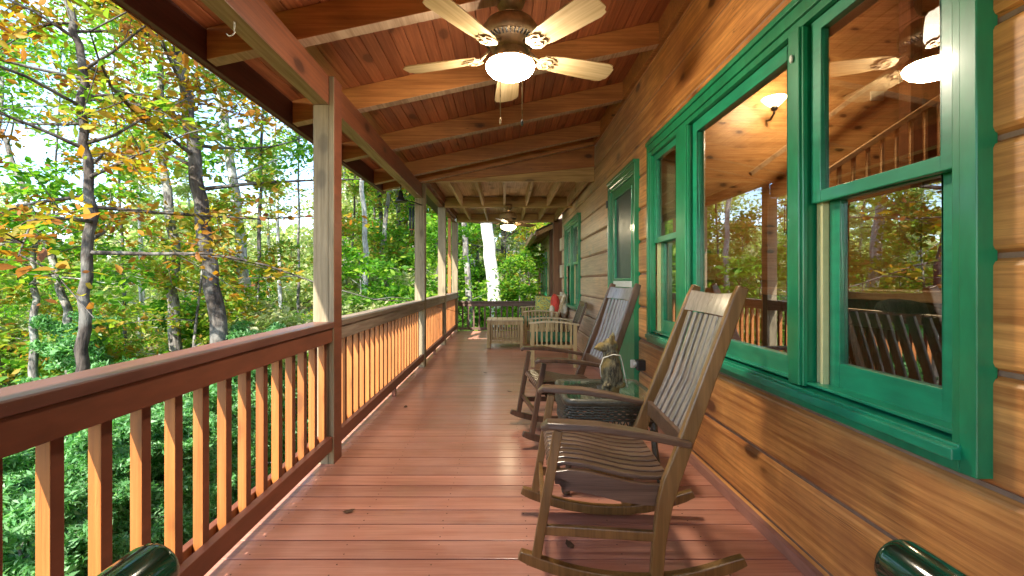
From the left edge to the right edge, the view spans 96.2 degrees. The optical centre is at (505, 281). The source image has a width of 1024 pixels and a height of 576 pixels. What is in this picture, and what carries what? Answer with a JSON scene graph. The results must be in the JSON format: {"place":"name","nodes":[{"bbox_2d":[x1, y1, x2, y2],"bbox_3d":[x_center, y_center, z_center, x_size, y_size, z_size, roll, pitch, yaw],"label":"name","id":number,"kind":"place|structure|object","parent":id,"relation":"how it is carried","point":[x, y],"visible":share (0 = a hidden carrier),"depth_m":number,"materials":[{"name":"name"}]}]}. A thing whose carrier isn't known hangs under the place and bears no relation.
{"place":"outdoors","nodes":[
{"label":"outdoors","id":0,"kind":"place"},
{"bbox_2d":[0,0,500,258],"label":"sky","id":1,"kind":"structure","parent":0,"point":[35,149],"materials":[{"name":"white"}]},
{"bbox_2d":[27,242,517,483],"bbox_3d":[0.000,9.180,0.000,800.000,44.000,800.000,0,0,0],"label":"ground","id":2,"kind":"structure","parent":0,"point":[292,309],"depth_m":35.89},
{"bbox_2d":[0,298,31,384],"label":"young tree","id":3,"kind":"object","parent":2,"relation":"on","point":[12,310],"visible":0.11,"depth_m":15.62,"materials":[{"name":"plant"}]},
{"bbox_2d":[3,451,34,493],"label":"pine sapling","id":4,"kind":"object","parent":2,"relation":"on","point":[11,462],"visible":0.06,"depth_m":4.89,"materials":[{"name":"green plant"}]},
{"bbox_2d":[0,179,48,330],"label":"forest tree","id":5,"kind":"object","parent":2,"relation":"on","point":[9,196],"visible":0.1,"depth_m":26.82,"materials":[{"name":"green plant"}]},
{"bbox_2d":[0,314,49,387],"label":"shrub","id":6,"kind":"object","parent":2,"relation":"on","point":[17,323],"visible":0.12,"depth_m":10.78,"materials":[{"name":"green plant"}]},
{"bbox_2d":[0,206,70,387],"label":"young tree","id":7,"kind":"object","parent":2,"relation":"on","point":[9,321],"visible":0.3,"depth_m":10.11,"materials":[{"name":"green plant"}]},
{"bbox_2d":[2,0,110,317],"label":"forest tree","id":8,"kind":"object","parent":2,"relation":"on","point":[56,144],"visible":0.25,"depth_m":15.00,"materials":[{"name":"green plant"}]},
{"bbox_2d":[0,12,118,373],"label":"forest tree","id":9,"kind":"object","parent":2,"relation":"on","point":[66,305],"visible":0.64,"depth_m":9.47,"materials":[{"name":"green plant"}]},
{"bbox_2d":[2,310,127,473],"bbox_3d":[-8.412,2.499,9.045,2.696,3.982,2.915,0,0,-37],"label":"shrub","id":10,"kind":"object","parent":2,"relation":"on","point":[58,348],"visible":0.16,"depth_m":8.38,"materials":[{"name":"green plant"}]},
{"bbox_2d":[3,487,128,575],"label":"pine sapling","id":11,"kind":"object","parent":2,"relation":"on","point":[19,543],"visible":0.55,"depth_m":3.44,"materials":[{"name":"green plant"}]},
{"bbox_2d":[3,462,129,555],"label":"pine sapling","id":12,"kind":"object","parent":2,"relation":"on","point":[71,476],"visible":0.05,"depth_m":3.94,"materials":[{"name":"green plant"}]},
{"bbox_2d":[0,328,151,379],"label":"shrub","id":13,"kind":"object","parent":2,"relation":"on","point":[14,362],"visible":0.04,"depth_m":9.96,"materials":[{"name":"green plant"}]},
{"bbox_2d":[0,284,164,377],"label":"young tree","id":14,"kind":"object","parent":2,"relation":"on","point":[56,297],"visible":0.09,"depth_m":13.54,"materials":[{"name":"green plant"}]},
{"bbox_2d":[0,155,165,457],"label":"forest tree","id":15,"kind":"object","parent":2,"relation":"on","point":[54,187],"visible":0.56,"depth_m":8.45,"materials":[{"name":"green plant"}]},
{"bbox_2d":[5,237,163,377],"bbox_3d":[-9.822,1.618,10.625,3.185,5.235,3.156,0,0,-37],"label":"young tree","id":16,"kind":"object","parent":2,"relation":"on","point":[51,308],"visible":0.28,"depth_m":10.60,"materials":[{"name":"green plant"}]},
{"bbox_2d":[43,299,153,373],"bbox_3d":[-13.385,2.488,15.099,3.453,3.791,2.962,0,0,27],"label":"shrub","id":17,"kind":"object","parent":2,"relation":"on","point":[119,338],"visible":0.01,"depth_m":15.05,"materials":[{"name":"green plant"}]},
{"bbox_2d":[26,413,192,561],"bbox_3d":[-3.717,2.724,4.620,2.137,2.920,1.977,0,0,7],"label":"pine sapling","id":18,"kind":"object","parent":2,"relation":"on","point":[75,447],"visible":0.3,"depth_m":4.46,"materials":[{"name":"green plant"}]},
{"bbox_2d":[27,8,204,358],"bbox_3d":[-10.612,-2.845,12.946,3.838,13.922,3.945,0,0,0],"label":"forest tree","id":19,"kind":"object","parent":2,"relation":"on","point":[115,25],"visible":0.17,"depth_m":12.83,"materials":[{"name":"yellow plant"}]},
{"bbox_2d":[57,119,194,351],"bbox_3d":[-19.024,-2.109,24.001,6.513,12.867,4.688,0,0,-6],"label":"forest tree","id":20,"kind":"object","parent":2,"relation":"on","point":[145,195],"visible":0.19,"depth_m":23.62,"materials":[{"name":"green plant"}]},
{"bbox_2d":[90,357,163,477],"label":"pine sapling","id":21,"kind":"object","parent":2,"relation":"on","point":[97,365],"depth_m":7.08,"materials":[{"name":"green plant"}]},
{"bbox_2d":[92,16,188,351],"bbox_3d":[-12.656,-2.740,16.236,3.107,13.783,4.267,0,0,-26],"label":"forest tree","id":22,"kind":"object","parent":2,"relation":"on","point":[139,78],"visible":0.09,"depth_m":15.94,"materials":[{"name":"yellow plant"}]},
{"bbox_2d":[56,0,243,351],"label":"forest tree","id":23,"kind":"object","parent":2,"relation":"on","point":[174,340],"visible":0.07,"depth_m":10.44,"materials":[{"name":"green plant"}]},
{"bbox_2d":[111,231,219,348],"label":"young tree","id":24,"kind":"object","parent":2,"relation":"on","point":[164,338],"visible":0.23,"depth_m":15.26,"materials":[{"name":"green plant"}]},
{"bbox_2d":[61,179,277,361],"bbox_3d":[-6.883,0.877,10.132,3.663,6.075,3.696,0,0,-18],"label":"young tree","id":25,"kind":"object","parent":2,"relation":"on","point":[187,224],"visible":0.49,"depth_m":9.85,"materials":[{"name":"green plant"}]},
{"bbox_2d":[115,397,235,544],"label":"pine sapling","id":26,"kind":"object","parent":2,"relation":"on","point":[157,434],"visible":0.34,"depth_m":5.17,"materials":[{"name":"green plant"}]},
{"bbox_2d":[62,2,312,329],"bbox_3d":[-6.804,-3.149,11.051,7.113,15.498,6.783,0,0,0],"label":"forest tree","id":27,"kind":"object","parent":2,"relation":"on","point":[231,171],"visible":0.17,"depth_m":10.90,"materials":[{"name":"green plant"}]},
{"bbox_2d":[140,295,236,404],"bbox_3d":[-7.829,1.992,11.636,2.954,3.575,3.916,0,0,-42],"label":"shrub","id":28,"kind":"object","parent":2,"relation":"on","point":[188,336],"visible":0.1,"depth_m":11.00,"materials":[{"name":"green plant"}]},
{"bbox_2d":[131,151,247,301],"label":"forest tree","id":29,"kind":"object","parent":2,"relation":"on","point":[182,191],"visible":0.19,"depth_m":26.82,"materials":[{"name":"green plant"}]},
{"bbox_2d":[20,0,361,481],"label":"forest tree","id":30,"kind":"object","parent":2,"relation":"on","point":[214,299],"visible":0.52,"depth_m":8.09,"materials":[{"name":"green plant"}]},
{"bbox_2d":[151,375,269,543],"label":"pine sapling","id":31,"kind":"object","parent":2,"relation":"on","point":[212,397],"visible":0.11,"depth_m":6.17,"materials":[{"name":"green plant"}]},
{"bbox_2d":[0,0,459,371],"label":"forest tree","id":32,"kind":"object","parent":2,"relation":"on","point":[90,215],"visible":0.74,"depth_m":6.60,"materials":[{"name":"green plant"}]},
{"bbox_2d":[197,234,307,393],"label":"young tree","id":33,"kind":"object","parent":2,"relation":"on","point":[260,270],"visible":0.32,"depth_m":10.50,"materials":[{"name":"green plant"}]},
{"bbox_2d":[194,72,311,297],"bbox_3d":[-7.186,-3.174,13.984,3.449,13.535,3.860,0,0,35],"label":"forest tree","id":34,"kind":"object","parent":2,"relation":"on","point":[261,139],"visible":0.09,"depth_m":13.97,"materials":[{"name":"green plant"}]},
{"bbox_2d":[215,134,312,297],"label":"forest tree","id":35,"kind":"object","parent":2,"relation":"on","point":[267,226],"visible":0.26,"depth_m":24.35,"materials":[{"name":"green plant"}]},
{"bbox_2d":[217,253,312,320],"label":"young tree","id":36,"kind":"object","parent":2,"relation":"on","point":[264,289],"visible":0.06,"depth_m":13.71,"materials":[{"name":"green plant"}]},
{"bbox_2d":[225,318,307,482],"bbox_3d":[-4.280,2.357,8.254,2.429,3.318,2.247,0,0,40],"label":"shrub","id":37,"kind":"object","parent":2,"relation":"on","point":[239,329],"visible":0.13,"depth_m":8.29,"materials":[{"name":"green plant"}]},
{"bbox_2d":[227,100,312,311],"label":"forest tree","id":38,"kind":"object","parent":2,"relation":"on","point":[280,298],"visible":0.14,"depth_m":17.96,"materials":[{"name":"green plant"}]},
{"bbox_2d":[0,176,540,341],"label":"distant woods","id":39,"kind":"object","parent":2,"relation":"on","point":[286,297],"visible":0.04,"depth_m":35.18,"materials":[{"name":"green plant"}]},
{"bbox_2d":[228,294,312,421],"bbox_3d":[-5.290,2.044,10.594,3.141,3.448,2.693,0,0,16],"label":"shrub","id":40,"kind":"object","parent":2,"relation":"on","point":[270,318],"visible":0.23,"depth_m":10.28,"materials":[{"name":"green plant"}]},
{"bbox_2d":[267,121,345,356],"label":"forest tree","id":41,"kind":"object","parent":2,"relation":"on","point":[298,251],"visible":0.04,"depth_m":14.97,"materials":[{"name":"grey plant"}]},
{"bbox_2d":[133,309,486,480],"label":"undergrowth","id":42,"kind":"object","parent":2,"relation":"on","point":[156,346],"depth_m":26.36,"materials":[{"name":"green plant"}]},
{"bbox_2d":[284,166,395,284],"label":"forest tree","id":43,"kind":"object","parent":2,"relation":"on","point":[347,204],"visible":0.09,"depth_m":24.12,"materials":[{"name":"green plant"}]},
{"bbox_2d":[302,209,387,297],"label":"young tree","id":44,"kind":"object","parent":2,"relation":"on","point":[352,229],"visible":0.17,"depth_m":14.95,"materials":[{"name":"green plant"}]},
{"bbox_2d":[295,285,395,425],"bbox_3d":[-3.192,1.809,10.297,3.140,3.447,2.693,0,0,32],"label":"shrub","id":45,"kind":"object","parent":2,"relation":"on","point":[353,310],"visible":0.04,"depth_m":9.88,"materials":[{"name":"green plant"}]},
{"bbox_2d":[309,257,398,301],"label":"shrub","id":46,"kind":"object","parent":2,"relation":"on","point":[374,278],"visible":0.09,"depth_m":15.35,"materials":[{"name":"green plant"}]},
{"bbox_2d":[346,170,370,288],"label":"forest tree","id":47,"kind":"object","parent":2,"relation":"on","point":[354,209],"visible":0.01,"depth_m":18.98,"materials":[{"name":"green plant"}]},
{"bbox_2d":[307,236,412,355],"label":"young tree","id":48,"kind":"object","parent":2,"relation":"on","point":[361,268],"visible":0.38,"depth_m":10.07,"materials":[{"name":"green plant"}]},
{"bbox_2d":[359,178,368,296],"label":"forest tree","id":49,"kind":"object","parent":2,"relation":"on","point":[364,229],"depth_m":13.94,"materials":[{"name":"grey plant"}]},
{"bbox_2d":[345,168,404,253],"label":"forest tree","id":50,"kind":"object","parent":2,"relation":"on","point":[359,210],"visible":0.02,"depth_m":27.06,"materials":[{"name":"green plant"}]},
{"bbox_2d":[342,212,414,298],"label":"young tree","id":51,"kind":"object","parent":2,"relation":"on","point":[402,232],"visible":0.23,"depth_m":17.15,"materials":[{"name":"green plant"}]},
{"bbox_2d":[342,169,432,261],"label":"forest tree","id":52,"kind":"object","parent":2,"relation":"on","point":[380,197],"visible":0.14,"depth_m":17.57,"materials":[{"name":"green plant"}]},
{"bbox_2d":[381,187,408,285],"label":"forest tree","id":53,"kind":"object","parent":2,"relation":"on","point":[386,211],"visible":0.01,"depth_m":16.94,"materials":[{"name":"grey plant"}]},
{"bbox_2d":[356,188,447,269],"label":"forest tree","id":54,"kind":"object","parent":2,"relation":"on","point":[398,211],"visible":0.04,"depth_m":20.29,"materials":[{"name":"green plant"}]},
{"bbox_2d":[367,277,465,325],"bbox_3d":[-3.020,1.619,12.880,3.808,3.476,2.872,0,0,12],"label":"shrub","id":55,"kind":"object","parent":2,"relation":"on","point":[400,292],"visible":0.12,"depth_m":12.38,"materials":[{"name":"green plant"}]},
{"bbox_2d":[368,205,482,269],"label":"forest tree","id":56,"kind":"object","parent":2,"relation":"on","point":[404,247],"visible":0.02,"depth_m":16.62,"materials":[{"name":"green plant"}]},
{"bbox_2d":[394,201,464,299],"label":"young tree","id":57,"kind":"object","parent":2,"relation":"on","point":[404,222],"visible":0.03,"depth_m":20.07,"materials":[{"name":"green plant"}]},
{"bbox_2d":[392,263,469,330],"bbox_3d":[-2.425,1.232,14.748,3.076,3.938,3.587,0,0,15],"label":"shrub","id":58,"kind":"object","parent":2,"relation":"on","point":[410,277],"visible":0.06,"depth_m":14.41,"materials":[{"name":"green plant"}]},
{"bbox_2d":[385,213,504,330],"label":"young tree","id":59,"kind":"object","parent":2,"relation":"on","point":[431,228],"visible":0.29,"depth_m":13.67,"materials":[{"name":"green plant"}]},
{"bbox_2d":[409,223,487,321],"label":"young tree","id":60,"kind":"object","parent":2,"relation":"on","point":[460,273],"visible":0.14,"depth_m":18.18,"materials":[{"name":"green plant"}]},
{"bbox_2d":[462,223,472,330],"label":"forest tree","id":61,"kind":"object","parent":2,"relation":"on","point":[468,293],"depth_m":16.91,"materials":[{"name":"grey plant"}]},
{"bbox_2d":[458,262,487,330],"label":"shrub","id":62,"kind":"object","parent":2,"relation":"on","point":[478,280],"visible":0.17,"depth_m":20.34,"materials":[{"name":"green plant"}]},
{"bbox_2d":[427,223,548,277],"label":"forest tree","id":63,"kind":"object","parent":2,"relation":"on","point":[505,235],"depth_m":20.06,"materials":[{"name":"green plant"}]},
{"bbox_2d":[465,284,518,330],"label":"shrub","id":64,"kind":"object","parent":2,"relation":"on","point":[512,297],"visible":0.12,"depth_m":17.01,"materials":[{"name":"green plant"}]},
{"bbox_2d":[481,224,503,330],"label":"forest tree","id":65,"kind":"object","parent":2,"relation":"on","point":[489,253],"visible":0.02,"depth_m":13.44,"materials":[{"name":"white plant"}]},
{"bbox_2d":[204,331,803,575],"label":"deck","id":66,"kind":"structure","parent":2,"relation":"on","point":[434,476],"depth_m":2.41,"materials":[{"name":"paint"}]},
{"bbox_2d":[313,76,341,463],"bbox_3d":[-1.171,-0.054,3.034,0.137,2.536,0.139,0,0,0],"label":"porch post","id":67,"kind":"object","parent":66,"relation":"on","point":[327,213],"visible":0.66,"depth_m":2.96,"materials":[{"name":"brown paint"}]},
{"bbox_2d":[0,322,333,575],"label":"porch railing","id":68,"kind":"object","parent":67,"relation":"attached to","point":[43,417],"visible":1,"depth_m":1.61,"materials":[{"name":"brown paint"}]},
{"bbox_2d":[342,300,424,439],"bbox_3d":[-1.173,0.722,4.702,0.145,0.917,3.196,0,0,0],"label":"porch railing","id":69,"kind":"object","parent":66,"relation":"on","point":[382,359],"visible":0.89,"depth_m":4.05,"materials":[{"name":"brown paint"}]},
{"bbox_2d":[415,183,425,366],"bbox_3d":[-1.171,-0.153,6.370,0.137,2.734,0.139,0,0,0],"label":"porch post","id":70,"kind":"object","parent":66,"relation":"on","point":[420,252],"visible":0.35,"depth_m":6.30,"materials":[{"name":"brown wood"}]},
{"bbox_2d":[406,200,421,233],"bbox_3d":[-1.217,-0.843,6.109,0.080,0.447,0.400,0,0,32],"label":"wind chime","id":71,"kind":"object","parent":70,"relation":"attached to","point":[412,229],"visible":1,"depth_m":6.08,"materials":[{"name":"black metal"}]},
{"bbox_2d":[426,295,444,357],"bbox_3d":[-1.173,0.722,7.460,0.145,0.917,2.041,0,0,0],"label":"porch railing","id":72,"kind":"object","parent":66,"relation":"on","point":[435,338],"visible":0.75,"depth_m":7.39,"materials":[{"name":"brown paint"}]},
{"bbox_2d":[438,207,445,344],"bbox_3d":[-1.171,-0.077,8.550,0.137,2.575,0.139,0,0,0],"label":"porch post","id":73,"kind":"object","parent":66,"relation":"on","point":[441,250],"visible":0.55,"depth_m":8.48,"materials":[{"name":"brown wood"}]},
{"bbox_2d":[446,292,457,337],"bbox_3d":[-1.173,0.722,9.639,0.145,0.917,2.041,0,0,0],"label":"porch railing","id":74,"kind":"object","parent":66,"relation":"on","point":[451,325],"visible":0.78,"depth_m":9.71,"materials":[{"name":"brown paint"}]},
{"bbox_2d":[448,218,450,292],"bbox_3d":[-1.204,-0.549,9.950,0.064,1.621,0.060,0,0,0],"label":"slim post","id":75,"kind":"object","parent":74,"relation":"on","point":[449,255],"visible":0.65,"depth_m":9.92,"materials":[{"name":"brown wood"}]},
{"bbox_2d":[452,222,457,331],"bbox_3d":[-1.171,-0.077,10.729,0.137,2.575,0.139,0,0,0],"label":"porch post","id":76,"kind":"object","parent":66,"relation":"on","point":[454,256],"visible":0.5,"depth_m":10.66,"materials":[{"name":"brown wood"}]},
{"bbox_2d":[458,301,545,329],"bbox_3d":[0.045,0.811,10.850,2.290,0.678,0.100,0,0,0],"label":"end railing","id":77,"kind":"object","parent":66,"relation":"on","point":[495,303],"visible":0.47,"depth_m":10.83,"materials":[{"name":"brown wood"}]},
{"bbox_2d":[486,317,523,347],"bbox_3d":[0.001,0.930,8.350,0.656,0.500,0.580,0,0,0],"label":"coffee table","id":78,"kind":"object","parent":66,"relation":"on","point":[505,321],"visible":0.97,"depth_m":8.09,"materials":[{"name":"brown wood"}]},
{"bbox_2d":[97,539,968,575],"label":"log settee","id":79,"kind":"object","parent":66,"relation":"on","point":[900,557],"visible":1,"depth_m":0.87,"materials":[{"name":"green paint"}]},
{"bbox_2d":[520,295,564,343],"bbox_3d":[0.732,0.738,9.350,0.806,0.885,1.520,0,0,0],"label":"bench","id":80,"kind":"object","parent":66,"relation":"on","point":[526,325],"visible":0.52,"depth_m":8.62,"materials":[{"name":"brown wood"}]},
{"bbox_2d":[535,296,551,313],"bbox_3d":[0.860,0.510,9.930,0.440,0.400,0.140,0,-12,0],"label":"throw pillow","id":81,"kind":"object","parent":80,"relation":"on","point":[542,302],"visible":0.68,"depth_m":9.87,"materials":[{"name":"yellow fabric"}]},
{"bbox_2d":[552,295,559,311],"bbox_3d":[1.000,0.520,9.100,0.160,0.420,0.400,0,-24,5],"label":"throw pillow","id":82,"kind":"object","parent":80,"relation":"on","point":[555,302],"visible":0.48,"depth_m":8.96,"materials":[{"name":"red fabric"}]},
{"bbox_2d":[561,293,567,317],"bbox_3d":[1.140,0.490,8.880,0.120,0.420,0.360,0,-24,0],"label":"throw pillow","id":83,"kind":"object","parent":80,"relation":"on","point":[564,310],"visible":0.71,"depth_m":8.74,"materials":[{"name":"beige fabric"}]},
{"bbox_2d":[528,301,586,367],"bbox_3d":[0.737,0.738,6.620,0.806,0.885,0.730,0,0,2],"label":"armchair","id":84,"kind":"object","parent":66,"relation":"on","point":[549,337],"visible":0.96,"depth_m":6.30,"materials":[{"name":"brown wood"}]},
{"bbox_2d":[510,283,640,441],"bbox_3d":[0.517,0.596,3.538,0.884,1.157,0.666,0,0,-8],"label":"rocking chair","id":85,"kind":"object","parent":66,"relation":"on","point":[618,317],"visible":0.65,"depth_m":3.58,"materials":[{"name":"brown wood"}]},
{"bbox_2d":[555,379,659,494],"bbox_3d":[0.600,0.916,2.800,0.581,0.528,0.580,0,0,0],"label":"wicker table","id":86,"kind":"object","parent":66,"relation":"on","point":[568,405],"visible":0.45,"depth_m":2.54,"materials":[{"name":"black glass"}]},
{"bbox_2d":[594,332,627,392],"bbox_3d":[0.613,0.481,2.680,0.151,0.352,0.137,0,0,-36],"label":"animal figurine","id":87,"kind":"object","parent":86,"relation":"on","point":[611,374],"visible":0.94,"depth_m":2.66,"materials":[{"name":"ceramic"}]},
{"bbox_2d":[518,285,747,575],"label":"rocking chair","id":88,"kind":"object","parent":66,"relation":"on","point":[623,457],"visible":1,"depth_m":1.80,"materials":[{"name":"brown wood"}]},
{"bbox_2d":[481,223,540,283],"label":"forest tree","id":89,"kind":"object","parent":2,"relation":"on","point":[516,245],"visible":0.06,"depth_m":20.02,"materials":[{"name":"green plant"}]},
{"bbox_2d":[475,243,547,330],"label":"young tree","id":90,"kind":"object","parent":2,"relation":"on","point":[522,290],"visible":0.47,"depth_m":13.31,"materials":[{"name":"green plant"}]},
{"bbox_2d":[486,223,546,330],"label":"young tree","id":91,"kind":"object","parent":2,"relation":"on","point":[527,233],"visible":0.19,"depth_m":15.36,"materials":[{"name":"green plant"}]},
{"bbox_2d":[523,215,562,330],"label":"house wing","id":92,"kind":"structure","parent":2,"relation":"on","point":[539,235],"depth_m":13.41,"materials":[{"name":"brown wood"}]},
{"bbox_2d":[541,251,546,295],"bbox_3d":[1.212,-0.219,14.400,0.045,1.307,1.800,0,0,0],"label":"window","id":93,"kind":"structure","parent":92,"relation":"in","point":[545,253],"depth_m":13.53,"materials":[{"name":"green paint"}]},
{"bbox_2d":[549,0,1023,575],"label":"log house","id":94,"kind":"structure","parent":2,"relation":"on","point":[813,452],"depth_m":1.96,"materials":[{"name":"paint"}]},
{"bbox_2d":[110,0,690,222],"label":"porch roof","id":95,"kind":"structure","parent":94,"relation":"attached to","point":[455,146],"depth_m":3.54,"materials":[{"name":"brown wood"}]},
{"bbox_2d":[475,204,540,245],"bbox_3d":[0.021,-1.011,8.429,1.238,0.778,1.272,0,0,0],"label":"ceiling fan","id":96,"kind":"object","parent":95,"relation":"hanging from","point":[508,219],"visible":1,"depth_m":8.34,"materials":[{"name":"white metal"}]},
{"bbox_2d":[403,0,613,125],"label":"ceiling fan","id":97,"kind":"object","parent":95,"relation":"hanging from","point":[510,34],"visible":1,"depth_m":2.51,"materials":[{"name":"beige wood"}]},
{"bbox_2d":[563,213,580,309],"bbox_3d":[1.228,-0.309,8.320,0.145,1.603,1.760,0,0,0],"label":"window","id":98,"kind":"structure","parent":94,"relation":"in","point":[571,226],"depth_m":8.27,"materials":[{"name":"green paint"}]},
{"bbox_2d":[606,159,639,380],"bbox_3d":[1.214,0.030,4.760,0.143,2.300,1.120,0,0,0],"label":"door","id":99,"kind":"structure","parent":94,"relation":"in","point":[622,203],"depth_m":4.64,"materials":[{"name":"green paint"}]},
{"bbox_2d":[630,359,645,370],"bbox_3d":[1.169,0.735,4.045,0.108,0.090,0.110,0,0,0],"label":"socket box","id":100,"kind":"object","parent":94,"relation":"attached to","point":[639,364],"visible":1,"depth_m":3.99,"materials":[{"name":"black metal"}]},
{"bbox_2d":[761,94,786,121],"bbox_3d":[3.980,-2.554,6.800,0.338,0.302,0.338,0,0,45],"label":"wall lamp","id":101,"kind":"object","parent":94,"relation":"attached to","point":[773,102],"visible":0.98,"depth_m":6.74,"materials":[{"name":"white glass"}]},
{"bbox_2d":[645,0,997,478],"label":"window","id":102,"kind":"structure","parent":94,"relation":"in","point":[949,425],"depth_m":1.75,"materials":[{"name":"green paint"}]},
{"bbox_2d":[749,56,939,184],"bbox_3d":[5.099,-2.208,6.572,3.034,2.171,0.405,0,0,0],"label":"stair railing","id":103,"kind":"object","parent":94,"relation":"attached to","point":[880,137],"visible":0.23,"depth_m":6.38,"materials":[{"name":"brown wood"}]},
{"bbox_2d":[870,91,883,100],"bbox_3d":[5.650,-2.810,6.982,0.200,0.140,0.025,0,0,0],"label":"switch plate","id":104,"kind":"object","parent":94,"relation":"attached to","point":[876,95],"visible":1,"depth_m":6.97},
{"bbox_2d":[848,308,941,385],"bbox_3d":[1.831,0.652,1.860,0.577,1.059,0.560,0,0,0],"label":"indoor chair","id":105,"kind":"object","parent":94,"relation":"on","point":[874,320],"visible":0.32,"depth_m":1.87,"materials":[{"name":"black wood"}]},
{"bbox_2d":[874,299,941,355],"bbox_3d":[1.600,0.180,1.740,0.115,0.216,0.484,0,0,0],"label":"dark cushion","id":106,"kind":"object","parent":105,"relation":"on","point":[917,334],"visible":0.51,"depth_m":1.75,"materials":[{"name":"fabric"}]},
{"bbox_2d":[755,287,941,384],"bbox_3d":[2.725,0.620,3.450,0.450,1.120,2.300,0,0,0],"label":"railing","id":107,"kind":"object","parent":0,"point":[774,318],"visible":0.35,"depth_m":3.28,"materials":[{"name":"brown wood"}]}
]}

